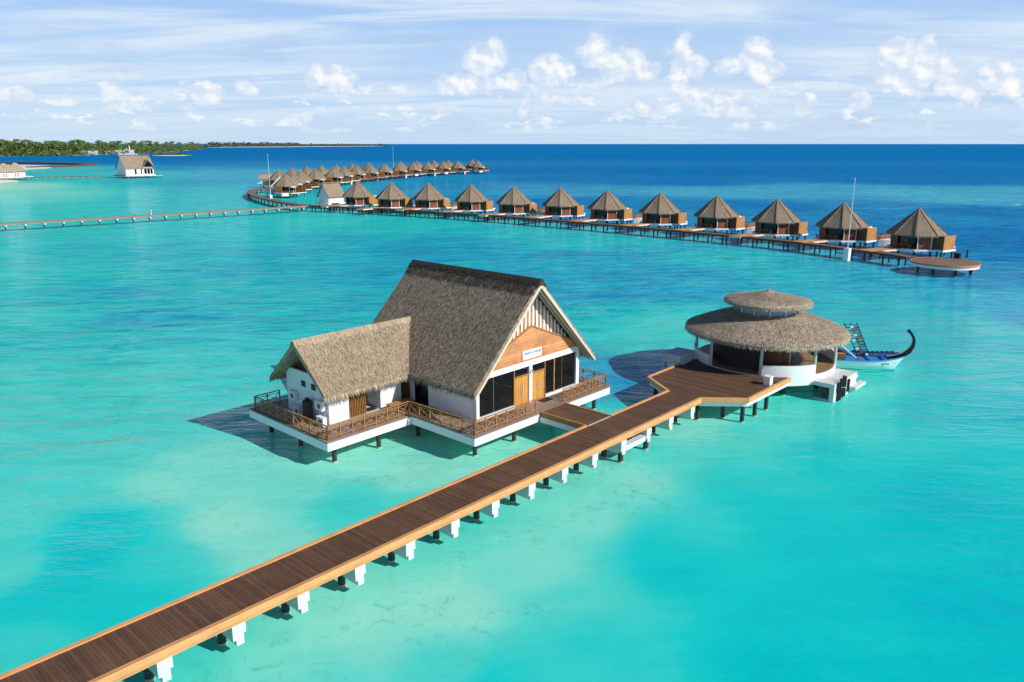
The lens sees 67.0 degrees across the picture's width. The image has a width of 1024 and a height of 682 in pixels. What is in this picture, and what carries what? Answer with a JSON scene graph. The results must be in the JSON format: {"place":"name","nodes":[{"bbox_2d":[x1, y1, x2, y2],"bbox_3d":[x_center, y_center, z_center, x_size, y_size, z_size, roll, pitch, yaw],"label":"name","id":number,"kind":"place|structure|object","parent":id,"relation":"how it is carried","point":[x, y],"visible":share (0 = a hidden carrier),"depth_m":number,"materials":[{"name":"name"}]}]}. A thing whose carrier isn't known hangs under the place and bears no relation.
{"place":"outdoors","nodes":[
{"label":"outdoors","id":0,"kind":"place"},
{"bbox_2d":[0,179,17,182],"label":"beach","id":1,"kind":"structure","parent":0,"point":[6,180],"depth_m":453.97,"materials":[{"name":"beige sand"}]},
{"bbox_2d":[0,163,22,180],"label":"beach hut","id":2,"kind":"object","parent":1,"relation":"on","point":[6,171],"visible":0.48,"depth_m":462.62,"materials":[{"name":"white paint"}]},
{"bbox_2d":[9,163,33,179],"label":"beach hut","id":3,"kind":"object","parent":1,"relation":"on","point":[19,170],"visible":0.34,"depth_m":475.93,"materials":[{"name":"white paint"}]},
{"bbox_2d":[8,165,51,168],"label":"sand spit","id":4,"kind":"structure","parent":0,"point":[24,166],"depth_m":707.41,"materials":[{"name":"beige sand"}]},
{"bbox_2d":[10,150,188,155],"bbox_3d":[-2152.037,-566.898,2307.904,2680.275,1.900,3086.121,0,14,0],"label":"island","id":5,"kind":"structure","parent":0,"point":[113,154],"depth_m":1599.54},
{"bbox_2d":[80,151,98,154],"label":"shore building","id":6,"kind":"structure","parent":5,"relation":"on","point":[91,152],"depth_m":1511.42,"materials":[{"name":"white paint"}]},
{"bbox_2d":[0,142,205,156],"bbox_3d":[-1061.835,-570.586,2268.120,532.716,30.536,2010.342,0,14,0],"label":"undergrowth","id":7,"kind":"object","parent":5,"relation":"on","point":[34,150],"visible":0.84,"depth_m":1528.24,"materials":[{"name":"green plant"}]},
{"bbox_2d":[123,146,133,153],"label":"shore building","id":8,"kind":"structure","parent":5,"relation":"on","point":[130,151],"depth_m":1662.89,"materials":[{"name":"white paint"}]},
{"bbox_2d":[152,155,188,155],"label":"islet","id":9,"kind":"object","parent":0,"point":[170,155],"visible":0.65,"depth_m":1432.05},
{"bbox_2d":[154,152,190,154],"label":"shrub cover","id":10,"kind":"object","parent":9,"relation":"on","point":[170,153],"visible":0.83,"depth_m":1460.97,"materials":[{"name":"green plant"}]},
{"bbox_2d":[267,146,343,146],"bbox_3d":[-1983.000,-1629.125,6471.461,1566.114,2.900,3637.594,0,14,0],"label":"island","id":11,"kind":"structure","parent":0,"point":[309,146],"depth_m":5859.91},
{"bbox_2d":[200,141,386,146],"bbox_3d":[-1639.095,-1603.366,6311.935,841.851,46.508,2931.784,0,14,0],"label":"forest","id":12,"kind":"object","parent":11,"relation":"on","point":[240,144],"visible":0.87,"depth_m":5600.58,"materials":[{"name":"green plant"}]},
{"bbox_2d":[302,397,312,421],"bbox_3d":[-14.814,4.936,56.038,0.720,1.740,0.720,13,19,41],"label":"door","id":13,"kind":"structure","parent":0,"point":[307,407],"depth_m":55.76,"materials":[{"name":"black plastic"}]},
{"bbox_2d":[0,144,1023,681],"bbox_3d":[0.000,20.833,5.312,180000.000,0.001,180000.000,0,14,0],"label":"water","id":14,"kind":"structure","parent":0,"point":[872,530],"depth_m":57.25,"materials":[{"name":"teal liquid"}]},
{"bbox_2d":[0,162,98,167],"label":"breakwater","id":15,"kind":"object","parent":14,"relation":"in","point":[74,164],"visible":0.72,"depth_m":811.39,"materials":[{"name":"brown stone"}]},
{"bbox_2d":[842,178,855,260],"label":"mast","id":16,"kind":"object","parent":14,"relation":"on","point":[846,253],"visible":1,"depth_m":145.12,"materials":[{"name":"metal"}]},
{"bbox_2d":[830,320,915,369],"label":"wooden boat","id":17,"kind":"object","parent":14,"relation":"on","point":[860,358],"visible":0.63,"depth_m":76.29,"materials":[{"name":"blue paint"}]},
{"bbox_2d":[0,0,1023,143],"label":"sky","id":18,"kind":"structure","parent":0,"point":[182,71],"materials":[{"name":"blue"}]},
{"label":"seabed","id":19,"kind":"structure","parent":0,"visible":0},
{"bbox_2d":[0,176,97,179],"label":"boardwalk","id":20,"kind":"structure","parent":19,"relation":"on","point":[52,177],"depth_m":478.11,"materials":[{"name":"brown wood"}]},
{"bbox_2d":[114,155,162,178],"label":"overwater house","id":21,"kind":"structure","parent":19,"relation":"on","point":[127,166],"depth_m":500.59,"materials":[{"name":"white paint"}]},
{"bbox_2d":[0,205,307,230],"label":"boardwalk","id":22,"kind":"structure","parent":19,"relation":"on","point":[133,217],"depth_m":217.66,"materials":[{"name":"brown wood"}]},
{"bbox_2d":[257,173,273,186],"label":"service hut","id":23,"kind":"object","parent":19,"relation":"on","point":[264,176],"visible":0.34,"depth_m":387.87,"materials":[{"name":"white paint"}]},
{"bbox_2d":[262,169,283,189],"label":"bungalow","id":24,"kind":"object","parent":19,"relation":"on","point":[276,175],"visible":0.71,"depth_m":373.69,"materials":[{"name":"brown plant"}]},
{"bbox_2d":[261,174,305,198],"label":"bungalow","id":25,"kind":"object","parent":19,"relation":"on","point":[285,185],"visible":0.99,"depth_m":317.63,"materials":[{"name":"beige wood"}]},
{"bbox_2d":[269,172,311,194],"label":"bungalow","id":26,"kind":"object","parent":19,"relation":"on","point":[300,182],"visible":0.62,"depth_m":340.63,"materials":[{"name":"brown plant"}]},
{"bbox_2d":[286,168,296,174],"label":"bungalow","id":27,"kind":"object","parent":19,"relation":"on","point":[291,170],"visible":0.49,"depth_m":398.75,"materials":[{"name":"beige plant"}]},
{"bbox_2d":[302,166,311,175],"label":"bungalow","id":28,"kind":"object","parent":19,"relation":"on","point":[306,170],"visible":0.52,"depth_m":420.77,"materials":[{"name":"beige plant"}]},
{"bbox_2d":[296,170,318,190],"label":"bungalow","id":29,"kind":"object","parent":19,"relation":"on","point":[305,178],"visible":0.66,"depth_m":361.82,"materials":[{"name":"beige wood"}]},
{"bbox_2d":[308,168,332,188],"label":"bungalow","id":30,"kind":"object","parent":19,"relation":"on","point":[315,175],"visible":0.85,"depth_m":382.19,"materials":[{"name":"brown plant"}]},
{"bbox_2d":[317,165,328,174],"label":"bungalow","id":31,"kind":"object","parent":19,"relation":"on","point":[321,169],"visible":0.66,"depth_m":441.41,"materials":[{"name":"beige wood"}]},
{"bbox_2d":[314,182,345,208],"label":"service hut","id":32,"kind":"object","parent":19,"relation":"on","point":[330,193],"visible":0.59,"depth_m":263.02,"materials":[{"name":"white paint"}]},
{"bbox_2d":[324,167,349,185],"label":"bungalow","id":33,"kind":"object","parent":19,"relation":"on","point":[334,174],"visible":0.94,"depth_m":405.70,"materials":[{"name":"brown plant"}]},
{"bbox_2d":[321,180,377,211],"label":"bungalow","id":34,"kind":"object","parent":19,"relation":"on","point":[357,193],"visible":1,"depth_m":253.79,"materials":[{"name":"white paint"}]},
{"bbox_2d":[348,197,354,204],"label":"window","id":35,"kind":"structure","parent":34,"relation":"in","point":[352,200],"depth_m":254.18,"materials":[{"name":"black glass"}]},
{"bbox_2d":[356,198,362,204],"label":"door","id":36,"kind":"structure","parent":34,"relation":"in","point":[359,201],"depth_m":253.44,"materials":[{"name":"red wood"}]},
{"bbox_2d":[339,166,359,183],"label":"bungalow","id":37,"kind":"object","parent":19,"relation":"on","point":[344,171],"visible":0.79,"depth_m":423.31,"materials":[{"name":"beige plant"}]},
{"bbox_2d":[246,172,459,210],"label":"boardwalk","id":38,"kind":"structure","parent":19,"relation":"on","point":[251,193],"depth_m":306.00,"materials":[{"name":"brown wood"}]},
{"bbox_2d":[350,165,371,182],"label":"bungalow","id":39,"kind":"object","parent":19,"relation":"on","point":[356,170],"visible":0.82,"depth_m":443.79,"materials":[{"name":"beige wood"}]},
{"bbox_2d":[364,164,383,180],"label":"bungalow","id":40,"kind":"object","parent":19,"relation":"on","point":[371,170],"visible":0.9,"depth_m":463.89,"materials":[{"name":"beige wood"}]},
{"bbox_2d":[357,182,414,214],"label":"bungalow","id":41,"kind":"object","parent":19,"relation":"on","point":[391,195],"visible":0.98,"depth_m":244.88,"materials":[{"name":"brown plant"}]},
{"bbox_2d":[382,199,390,206],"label":"window","id":42,"kind":"structure","parent":41,"relation":"in","point":[387,202],"depth_m":245.04,"materials":[{"name":"black glass"}]},
{"bbox_2d":[392,199,398,206],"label":"door","id":43,"kind":"structure","parent":41,"relation":"in","point":[395,203],"depth_m":244.62,"materials":[{"name":"red wood"}]},
{"bbox_2d":[378,163,397,179],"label":"bungalow","id":44,"kind":"object","parent":19,"relation":"on","point":[385,169],"visible":0.9,"depth_m":482.39,"materials":[{"name":"beige wood"}]},
{"bbox_2d":[0,359,790,681],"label":"jetty","id":45,"kind":"object","parent":19,"relation":"on","point":[150,643],"visible":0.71,"depth_m":39.90,"materials":[{"name":"brown wood"}]},
{"bbox_2d":[763,374,773,385],"bbox_3d":[21.402,3.269,64.600,0.640,0.740,0.640,13,19,41],"label":"bollard box","id":46,"kind":"object","parent":45,"relation":"on","point":[768,380],"visible":1,"depth_m":64.41,"materials":[{"name":"white paint"}]},
{"bbox_2d":[392,163,411,177],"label":"bungalow","id":47,"kind":"object","parent":19,"relation":"on","point":[399,168],"visible":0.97,"depth_m":499.97,"materials":[{"name":"beige plant"}]},
{"bbox_2d":[407,162,425,176],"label":"bungalow","id":48,"kind":"object","parent":19,"relation":"on","point":[415,169],"visible":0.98,"depth_m":516.59,"materials":[{"name":"beige wood"}]},
{"bbox_2d":[395,182,456,215],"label":"bungalow","id":49,"kind":"object","parent":19,"relation":"on","point":[428,196],"visible":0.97,"depth_m":242.13,"materials":[{"name":"beige plant"}]},
{"bbox_2d":[420,200,427,207],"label":"window","id":50,"kind":"structure","parent":49,"relation":"in","point":[424,204],"depth_m":242.10,"materials":[{"name":"black glass"}]},
{"bbox_2d":[430,200,436,207],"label":"door","id":51,"kind":"structure","parent":49,"relation":"in","point":[433,204],"depth_m":241.77,"materials":[{"name":"red wood"}]},
{"bbox_2d":[249,259,609,462],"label":"dive house","id":52,"kind":"structure","parent":19,"relation":"on","point":[443,346],"depth_m":57.97,"materials":[{"name":"plant"}]},
{"bbox_2d":[288,389,298,400],"bbox_3d":[-16.316,4.035,57.630,0.860,0.700,0.370,13,19,41],"label":"air conditioner","id":53,"kind":"object","parent":52,"relation":"attached to","point":[292,394],"visible":1,"depth_m":57.43,"materials":[{"name":"white paint"}]},
{"bbox_2d":[292,404,302,414],"bbox_3d":[-15.902,5.148,57.312,0.860,0.700,0.370,13,19,41],"label":"air conditioner","id":54,"kind":"object","parent":52,"relation":"on","point":[296,408],"visible":0.72,"depth_m":57.11,"materials":[{"name":"white paint"}]},
{"bbox_2d":[314,399,324,411],"bbox_3d":[-13.731,4.606,55.188,0.860,0.700,0.370,13,19,41],"label":"air conditioner","id":55,"kind":"object","parent":52,"relation":"attached to","point":[319,405],"visible":0.99,"depth_m":54.98,"materials":[{"name":"white paint"}]},
{"bbox_2d":[316,415,326,426],"bbox_3d":[-13.571,5.727,55.043,0.860,0.700,0.370,13,19,41],"label":"air conditioner","id":56,"kind":"object","parent":52,"relation":"on","point":[321,419],"visible":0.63,"depth_m":54.82,"materials":[{"name":"white paint"}]},
{"bbox_2d":[348,390,366,417],"bbox_3d":[-11.338,4.460,56.835,0.120,2.130,1.550,13,19,41],"label":"slatted door","id":57,"kind":"structure","parent":52,"relation":"in","point":[357,404],"depth_m":56.81,"materials":[{"name":"brown wood"}]},
{"bbox_2d":[366,406,377,410],"bbox_3d":[-10.737,5.139,58.463,0.700,0.021,0.900,13,19,41],"label":"doormat","id":58,"kind":"object","parent":52,"relation":"on","point":[371,408],"visible":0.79,"depth_m":58.54,"materials":[{"name":"grey fabric"}]},
{"bbox_2d":[386,397,411,410],"bbox_3d":[-8.552,4.853,58.772,0.500,0.550,2.200,13,19,41],"label":"bench","id":59,"kind":"object","parent":52,"relation":"on","point":[398,402],"visible":0.77,"depth_m":58.69,"materials":[{"name":"brown wood"}]},
{"bbox_2d":[415,382,427,404],"bbox_3d":[-6.956,3.411,59.673,1.610,2.900,0.090,13,19,41],"label":"sliding door","id":60,"kind":"structure","parent":52,"relation":"in","point":[421,392],"depth_m":59.80,"materials":[{"name":"black glass"}]},
{"bbox_2d":[479,371,514,416],"bbox_3d":[-1.158,3.890,57.310,0.160,2.800,3.850,13,19,41],"label":"window","id":61,"kind":"structure","parent":52,"relation":"in","point":[504,384],"depth_m":57.50,"materials":[{"name":"black glass"}]},
{"bbox_2d":[515,377,521,405],"bbox_3d":[0.466,3.900,59.015,0.185,2.258,0.775,13,19,41],"label":"door","id":62,"kind":"structure","parent":52,"relation":"in","point":[518,387],"depth_m":59.06,"materials":[{"name":"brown wood"}]},
{"bbox_2d":[521,375,527,403],"bbox_3d":[1.010,3.752,59.595,0.185,2.258,0.775,13,19,41],"label":"door","id":63,"kind":"structure","parent":52,"relation":"in","point":[524,380],"depth_m":59.59,"materials":[{"name":"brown wood"}]},
{"bbox_2d":[522,346,541,360],"bbox_3d":[1.526,0.957,59.300,0.103,0.680,2.200,13,19,41],"label":"sign","id":64,"kind":"object","parent":52,"relation":"attached to","point":[531,353],"visible":1,"depth_m":59.23,"materials":[{"name":"white paint"}]},
{"bbox_2d":[532,372,537,399],"bbox_3d":[1.776,3.547,60.399,0.185,2.258,0.750,13,19,41],"label":"door","id":65,"kind":"structure","parent":52,"relation":"in","point":[535,375],"depth_m":60.45,"materials":[{"name":"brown wood"}]},
{"bbox_2d":[537,370,543,398],"bbox_3d":[2.302,3.402,60.967,0.185,2.258,0.750,13,19,41],"label":"door","id":66,"kind":"structure","parent":52,"relation":"in","point":[540,393],"depth_m":60.98,"materials":[{"name":"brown wood"}]},
{"bbox_2d":[538,397,551,401],"bbox_3d":[2.628,4.620,60.732,0.650,0.026,1.100,13,19,41],"label":"doormat","id":67,"kind":"object","parent":52,"relation":"on","point":[546,399],"visible":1,"depth_m":60.77,"materials":[{"name":"fabric"}]},
{"bbox_2d":[543,358,554,396],"bbox_3d":[2.939,2.875,61.639,0.180,2.968,1.250,13,19,41],"label":"window","id":68,"kind":"structure","parent":52,"relation":"in","point":[549,365],"depth_m":61.70,"materials":[{"name":"black glass"}]},
{"bbox_2d":[555,352,574,389],"bbox_3d":[4.257,2.426,63.055,0.055,2.798,2.720,13,19,41],"label":"window","id":69,"kind":"structure","parent":52,"relation":"in","point":[565,364],"depth_m":63.10,"materials":[{"name":"black glass"}]},
{"bbox_2d":[421,162,439,175],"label":"bungalow","id":70,"kind":"object","parent":19,"relation":"on","point":[428,167],"visible":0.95,"depth_m":531.99,"materials":[{"name":"red wood"}]},
{"bbox_2d":[430,160,438,169],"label":"bungalow","id":71,"kind":"object","parent":19,"relation":"on","point":[434,164],"visible":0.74,"depth_m":577.12,"materials":[{"name":"red wood"}]},
{"bbox_2d":[430,161,454,174],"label":"bungalow","id":72,"kind":"object","parent":19,"relation":"on","point":[443,167],"visible":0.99,"depth_m":547.22,"materials":[{"name":"red wood"}]},
{"bbox_2d":[445,160,452,168],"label":"bungalow","id":73,"kind":"object","parent":19,"relation":"on","point":[448,163],"visible":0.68,"depth_m":592.60,"materials":[{"name":"red wood"}]},
{"bbox_2d":[451,161,468,173],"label":"bungalow","id":74,"kind":"object","parent":19,"relation":"on","point":[457,166],"visible":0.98,"depth_m":561.70,"materials":[{"name":"beige plant"}]},
{"bbox_2d":[437,184,494,217],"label":"bungalow","id":75,"kind":"object","parent":19,"relation":"on","point":[471,198],"visible":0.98,"depth_m":233.79,"materials":[{"name":"beige plant"}]},
{"bbox_2d":[462,202,470,209],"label":"window","id":76,"kind":"structure","parent":75,"relation":"in","point":[464,204],"depth_m":233.93,"materials":[{"name":"black glass"}]},
{"bbox_2d":[472,202,478,209],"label":"door","id":77,"kind":"structure","parent":75,"relation":"in","point":[475,206],"depth_m":233.42,"materials":[{"name":"red wood"}]},
{"bbox_2d":[464,159,476,171],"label":"bungalow","id":78,"kind":"object","parent":19,"relation":"on","point":[470,163],"visible":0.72,"depth_m":614.86,"materials":[{"name":"red wood"}]},
{"bbox_2d":[469,160,488,172],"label":"bungalow","id":79,"kind":"object","parent":19,"relation":"on","point":[477,165],"visible":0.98,"depth_m":579.03,"materials":[{"name":"beige plant"}]},
{"bbox_2d":[478,186,545,221],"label":"bungalow","id":80,"kind":"object","parent":19,"relation":"on","point":[513,200],"visible":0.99,"depth_m":223.67,"materials":[{"name":"red wood"}]},
{"bbox_2d":[504,205,512,212],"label":"window","id":81,"kind":"structure","parent":80,"relation":"in","point":[507,207],"depth_m":223.88,"materials":[{"name":"black glass"}]},
{"bbox_2d":[515,205,522,212],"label":"door","id":82,"kind":"structure","parent":80,"relation":"in","point":[518,209],"depth_m":223.28,"materials":[{"name":"red wood"}]},
{"bbox_2d":[527,187,584,223],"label":"bungalow","id":83,"kind":"object","parent":19,"relation":"on","point":[560,202],"visible":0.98,"depth_m":216.48,"materials":[{"name":"beige plant"}]},
{"bbox_2d":[551,207,559,214],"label":"window","id":84,"kind":"structure","parent":83,"relation":"in","point":[553,209],"depth_m":216.78,"materials":[{"name":"black glass"}]},
{"bbox_2d":[562,207,569,214],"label":"door","id":85,"kind":"structure","parent":83,"relation":"in","point":[565,211],"depth_m":216.19,"materials":[{"name":"red wood"}]},
{"bbox_2d":[567,189,641,227],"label":"bungalow","id":86,"kind":"object","parent":19,"relation":"on","point":[607,205],"visible":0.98,"depth_m":205.81,"materials":[{"name":"brown plant"}]},
{"bbox_2d":[596,210,605,218],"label":"window","id":87,"kind":"structure","parent":86,"relation":"in","point":[602,212],"depth_m":206.29,"materials":[{"name":"black glass"}]},
{"bbox_2d":[608,210,615,218],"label":"door","id":88,"kind":"structure","parent":86,"relation":"in","point":[611,214],"depth_m":205.29,"materials":[{"name":"red wood"}]},
{"bbox_2d":[306,205,916,266],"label":"boardwalk","id":89,"kind":"structure","parent":19,"relation":"on","point":[837,247],"depth_m":183.34,"materials":[{"name":"brown wood"}]},
{"bbox_2d":[621,192,695,231],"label":"bungalow","id":90,"kind":"object","parent":19,"relation":"on","point":[660,208],"visible":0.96,"depth_m":194.09,"materials":[{"name":"brown wood"}]},
{"bbox_2d":[648,214,658,222],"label":"window","id":91,"kind":"structure","parent":90,"relation":"in","point":[655,217],"depth_m":194.60,"materials":[{"name":"black glass"}]},
{"bbox_2d":[661,214,669,222],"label":"door","id":92,"kind":"structure","parent":90,"relation":"in","point":[665,218],"depth_m":193.65,"materials":[{"name":"red wood"}]},
{"bbox_2d":[662,347,694,369],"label":"landing stage","id":93,"kind":"object","parent":19,"relation":"on","point":[677,355],"visible":0.47,"depth_m":71.80,"materials":[{"name":"white concrete"}]},
{"bbox_2d":[672,194,755,237],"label":"bungalow","id":94,"kind":"object","parent":19,"relation":"on","point":[716,212],"visible":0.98,"depth_m":183.75,"materials":[{"name":"brown plant"}]},
{"bbox_2d":[704,218,715,227],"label":"window","id":95,"kind":"structure","parent":94,"relation":"in","point":[709,221],"depth_m":184.29,"materials":[{"name":"black glass"}]},
{"bbox_2d":[717,218,726,227],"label":"door","id":96,"kind":"structure","parent":94,"relation":"in","point":[722,223],"depth_m":183.15,"materials":[{"name":"red wood"}]},
{"bbox_2d":[684,289,851,395],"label":"pavilion","id":97,"kind":"structure","parent":19,"relation":"on","point":[769,332],"depth_m":68.81,"materials":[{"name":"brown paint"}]},
{"bbox_2d":[729,198,817,244],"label":"bungalow","id":98,"kind":"object","parent":19,"relation":"on","point":[777,217],"visible":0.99,"depth_m":171.40,"materials":[{"name":"brown plant"}]},
{"bbox_2d":[763,223,775,233],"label":"window","id":99,"kind":"structure","parent":98,"relation":"in","point":[766,226],"depth_m":172.11,"materials":[{"name":"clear glass"}]},
{"bbox_2d":[778,224,788,233],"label":"door","id":100,"kind":"structure","parent":98,"relation":"in","point":[782,229],"depth_m":170.94,"materials":[{"name":"red wood"}]},
{"bbox_2d":[813,368,865,402],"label":"landing stage","id":101,"kind":"object","parent":19,"relation":"on","point":[837,384],"visible":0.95,"depth_m":67.62,"materials":[{"name":"white concrete"}]},
{"bbox_2d":[791,201,890,250],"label":"bungalow","id":102,"kind":"object","parent":19,"relation":"on","point":[833,225],"visible":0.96,"depth_m":160.75,"materials":[{"name":"brown plant"}]},
{"bbox_2d":[828,228,841,239],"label":"window","id":103,"kind":"structure","parent":102,"relation":"in","point":[832,232],"depth_m":161.53,"materials":[{"name":"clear glass"}]},
{"bbox_2d":[844,229,855,239],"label":"door","id":104,"kind":"structure","parent":102,"relation":"in","point":[852,232],"depth_m":160.15,"materials":[{"name":"red wood"}]},
{"bbox_2d":[857,207,968,260],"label":"bungalow","id":105,"kind":"object","parent":19,"relation":"on","point":[919,229],"visible":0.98,"depth_m":146.90,"materials":[{"name":"brown plant"}]},
{"bbox_2d":[899,236,915,248],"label":"window","id":106,"kind":"structure","parent":105,"relation":"in","point":[903,239],"depth_m":147.94,"materials":[{"name":"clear glass"}]},
{"bbox_2d":[918,237,931,248],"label":"door","id":107,"kind":"structure","parent":105,"relation":"in","point":[923,243],"depth_m":146.32,"materials":[{"name":"red wood"}]},
{"bbox_2d":[910,257,980,277],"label":"round deck","id":108,"kind":"structure","parent":19,"relation":"on","point":[944,263],"depth_m":130.01,"materials":[{"name":"brown wood"}]},
{"bbox_2d":[953,253,961,258],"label":"storage box","id":109,"kind":"object","parent":108,"relation":"on","point":[958,255],"visible":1,"depth_m":135.39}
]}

